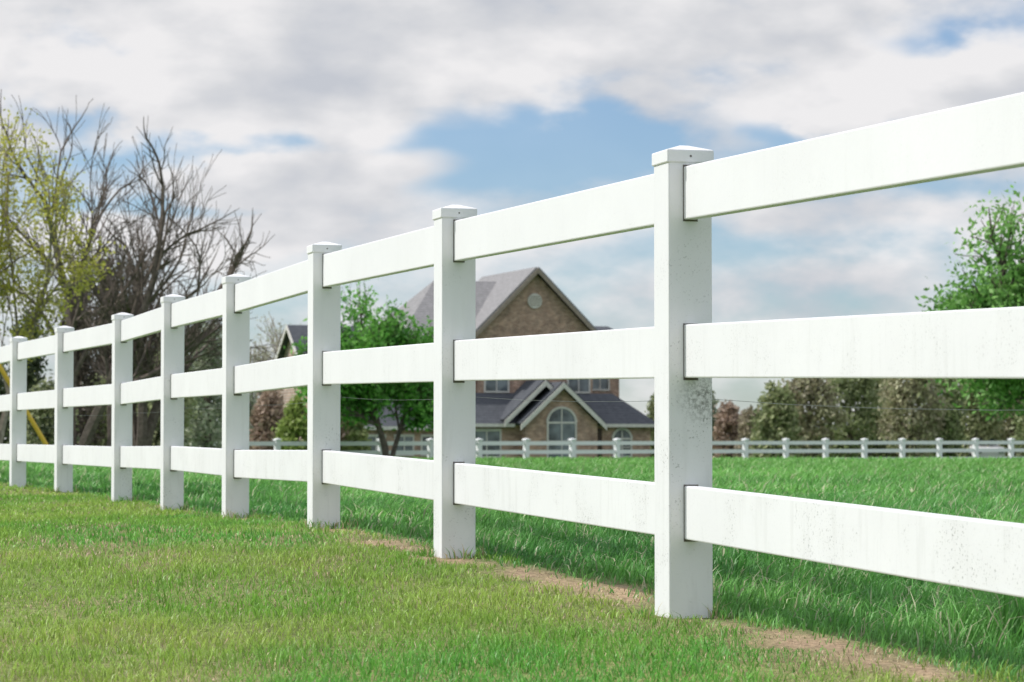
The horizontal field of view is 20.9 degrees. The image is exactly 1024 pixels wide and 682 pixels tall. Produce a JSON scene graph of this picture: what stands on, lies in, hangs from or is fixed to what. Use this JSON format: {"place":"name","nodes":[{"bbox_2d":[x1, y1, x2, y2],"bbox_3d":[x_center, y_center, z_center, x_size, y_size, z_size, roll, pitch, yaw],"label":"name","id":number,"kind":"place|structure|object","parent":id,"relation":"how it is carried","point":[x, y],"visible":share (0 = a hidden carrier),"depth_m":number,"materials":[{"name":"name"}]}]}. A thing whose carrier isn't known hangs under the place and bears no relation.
{"place":"outdoors","nodes":[
{"label":"outdoors","id":0,"kind":"place"},
{"bbox_2d":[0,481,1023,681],"bbox_3d":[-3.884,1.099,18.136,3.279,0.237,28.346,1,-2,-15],"label":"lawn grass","id":1,"kind":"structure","parent":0,"point":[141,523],"depth_m":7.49,"materials":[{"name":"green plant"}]},
{"bbox_2d":[0,455,1023,681],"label":"meadow grass","id":2,"kind":"structure","parent":0,"point":[989,488],"depth_m":11.52,"materials":[{"name":"green plant"}]},
{"bbox_2d":[0,455,1023,681],"bbox_3d":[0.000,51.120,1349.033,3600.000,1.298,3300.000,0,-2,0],"label":"ground","id":3,"kind":"structure","parent":0,"point":[508,571],"depth_m":7.46,"materials":[{"name":"green plant"}]},
{"bbox_2d":[0,364,48,444],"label":"guy wire guard","id":4,"kind":"object","parent":3,"relation":"on","point":[28,414],"depth_m":59.94,"materials":[{"name":"plastic"}]},
{"bbox_2d":[1,306,54,440],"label":"evergreen tree","id":5,"kind":"object","parent":3,"relation":"on","point":[35,365],"visible":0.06,"depth_m":87.84,"materials":[{"name":"green plant"}]},
{"bbox_2d":[0,97,124,443],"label":"budding willow tree","id":6,"kind":"object","parent":3,"relation":"on","point":[41,301],"visible":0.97,"depth_m":64.18,"materials":[{"name":"green plant"}]},
{"bbox_2d":[54,259,105,445],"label":"evergreen tree","id":7,"kind":"object","parent":3,"relation":"on","point":[84,378],"visible":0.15,"depth_m":89.69,"materials":[{"name":"green plant"}]},
{"bbox_2d":[88,239,137,441],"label":"evergreen tree","id":8,"kind":"object","parent":3,"relation":"on","point":[100,357],"visible":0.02,"depth_m":93.86,"materials":[{"name":"green plant"}]},
{"bbox_2d":[53,218,176,445],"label":"bare tree","id":9,"kind":"object","parent":3,"relation":"on","point":[107,363],"visible":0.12,"depth_m":84.42,"materials":[{"name":"brown plant"}]},
{"bbox_2d":[0,89,284,445],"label":"bare tree","id":10,"kind":"object","parent":3,"relation":"on","point":[93,422],"visible":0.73,"depth_m":71.94,"materials":[{"name":"brown plant"}]},
{"bbox_2d":[47,208,273,445],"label":"bare tree","id":11,"kind":"object","parent":3,"relation":"on","point":[143,427],"visible":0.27,"depth_m":75.90,"materials":[{"name":"brown plant"}]},
{"bbox_2d":[153,332,201,443],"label":"cedar tree","id":12,"kind":"object","parent":3,"relation":"on","point":[189,401],"visible":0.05,"depth_m":99.69,"materials":[{"name":"green plant"}]},
{"bbox_2d":[0,363,371,450],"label":"hedge shrubs","id":13,"kind":"object","parent":3,"relation":"on","point":[270,416],"visible":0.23,"depth_m":121.62,"materials":[{"name":"green plant"}]},
{"bbox_2d":[184,323,221,447],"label":"cedar tree","id":14,"kind":"object","parent":3,"relation":"on","point":[206,426],"visible":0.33,"depth_m":107.47,"materials":[{"name":"green plant"}]},
{"bbox_2d":[250,310,300,446],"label":"bare tree","id":15,"kind":"object","parent":3,"relation":"on","point":[267,353],"visible":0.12,"depth_m":170.66,"materials":[{"name":"grey plant"}]},
{"bbox_2d":[284,278,433,455],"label":"green shade tree","id":16,"kind":"object","parent":3,"relation":"on","point":[390,330],"visible":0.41,"depth_m":111.36,"materials":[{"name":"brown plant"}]},
{"bbox_2d":[279,275,649,458],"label":"walls","id":17,"kind":"structure","parent":3,"relation":"on","point":[518,315],"depth_m":154.40,"materials":[{"name":"beige brick"}]},
{"bbox_2d":[275,325,653,429],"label":"trim boards","id":18,"kind":"object","parent":17,"relation":"attached to","point":[545,403],"depth_m":151.55,"materials":[{"name":"grey wood"}]},
{"bbox_2d":[278,325,653,425],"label":"roofs","id":19,"kind":"structure","parent":17,"relation":"on","point":[491,408],"depth_m":153.50,"materials":[{"name":"grey"}]},
{"bbox_2d":[386,267,597,334],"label":"roof","id":20,"kind":"structure","parent":17,"relation":"on","point":[494,293],"depth_m":156.38,"materials":[{"name":"grey"}]},
{"bbox_2d":[476,268,595,336],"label":"gable rakes","id":21,"kind":"object","parent":20,"relation":"attached to","point":[519,290],"visible":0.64,"depth_m":154.73,"materials":[{"name":"grey wood"}]},
{"bbox_2d":[368,379,632,457],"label":"window frames","id":22,"kind":"structure","parent":17,"relation":"attached to","point":[500,430],"depth_m":151.88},
{"bbox_2d":[368,379,629,457],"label":"window glass","id":23,"kind":"object","parent":22,"relation":"in","point":[568,431],"visible":0.51,"depth_m":151.93,"materials":[{"name":"grey glass"}]},
{"bbox_2d":[528,293,541,307],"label":"round gable vent","id":24,"kind":"object","parent":17,"relation":"attached to","point":[536,302],"visible":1,"depth_m":155.09,"materials":[{"name":"grey"}]},
{"bbox_2d":[529,296,540,305],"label":"vent louvres","id":25,"kind":"object","parent":24,"relation":"attached to","point":[534,298],"visible":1,"depth_m":155.08,"materials":[{"name":"grey"}]},
{"bbox_2d":[597,429,601,457],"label":"front door","id":26,"kind":"structure","parent":17,"relation":"attached to","point":[599,436],"depth_m":153.39,"materials":[{"name":"brown wood"}]},
{"bbox_2d":[5,414,1005,438],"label":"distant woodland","id":27,"kind":"object","parent":3,"relation":"on","point":[806,420],"depth_m":350.80,"materials":[{"name":"green plant"}]},
{"bbox_2d":[0,92,1023,618],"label":"white fence","id":28,"kind":"object","parent":3,"relation":"on","point":[684,350],"visible":0.94,"depth_m":8.06,"materials":[{"name":"plastic"}]},
{"bbox_2d":[185,438,1023,458],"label":"white fence","id":29,"kind":"object","parent":3,"relation":"on","point":[277,443],"visible":0.49,"depth_m":125.69,"materials":[{"name":"plastic"}]},
{"bbox_2d":[644,378,1023,457],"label":"trees","id":30,"kind":"object","parent":3,"relation":"on","point":[780,421],"visible":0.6,"depth_m":153.24,"materials":[{"name":"green plant"}]},
{"bbox_2d":[914,180,1023,423],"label":"green shade tree","id":31,"kind":"object","parent":3,"relation":"on","point":[1004,289],"visible":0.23,"depth_m":70.88,"materials":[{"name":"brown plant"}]},
{"bbox_2d":[956,438,1004,456],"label":"car","id":32,"kind":"object","parent":3,"relation":"on","point":[991,454],"visible":0.32,"depth_m":155.86,"materials":[{"name":"white paint"}]},
{"bbox_2d":[0,0,1023,437],"label":"sky","id":33,"kind":"structure","parent":0,"point":[346,123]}
]}

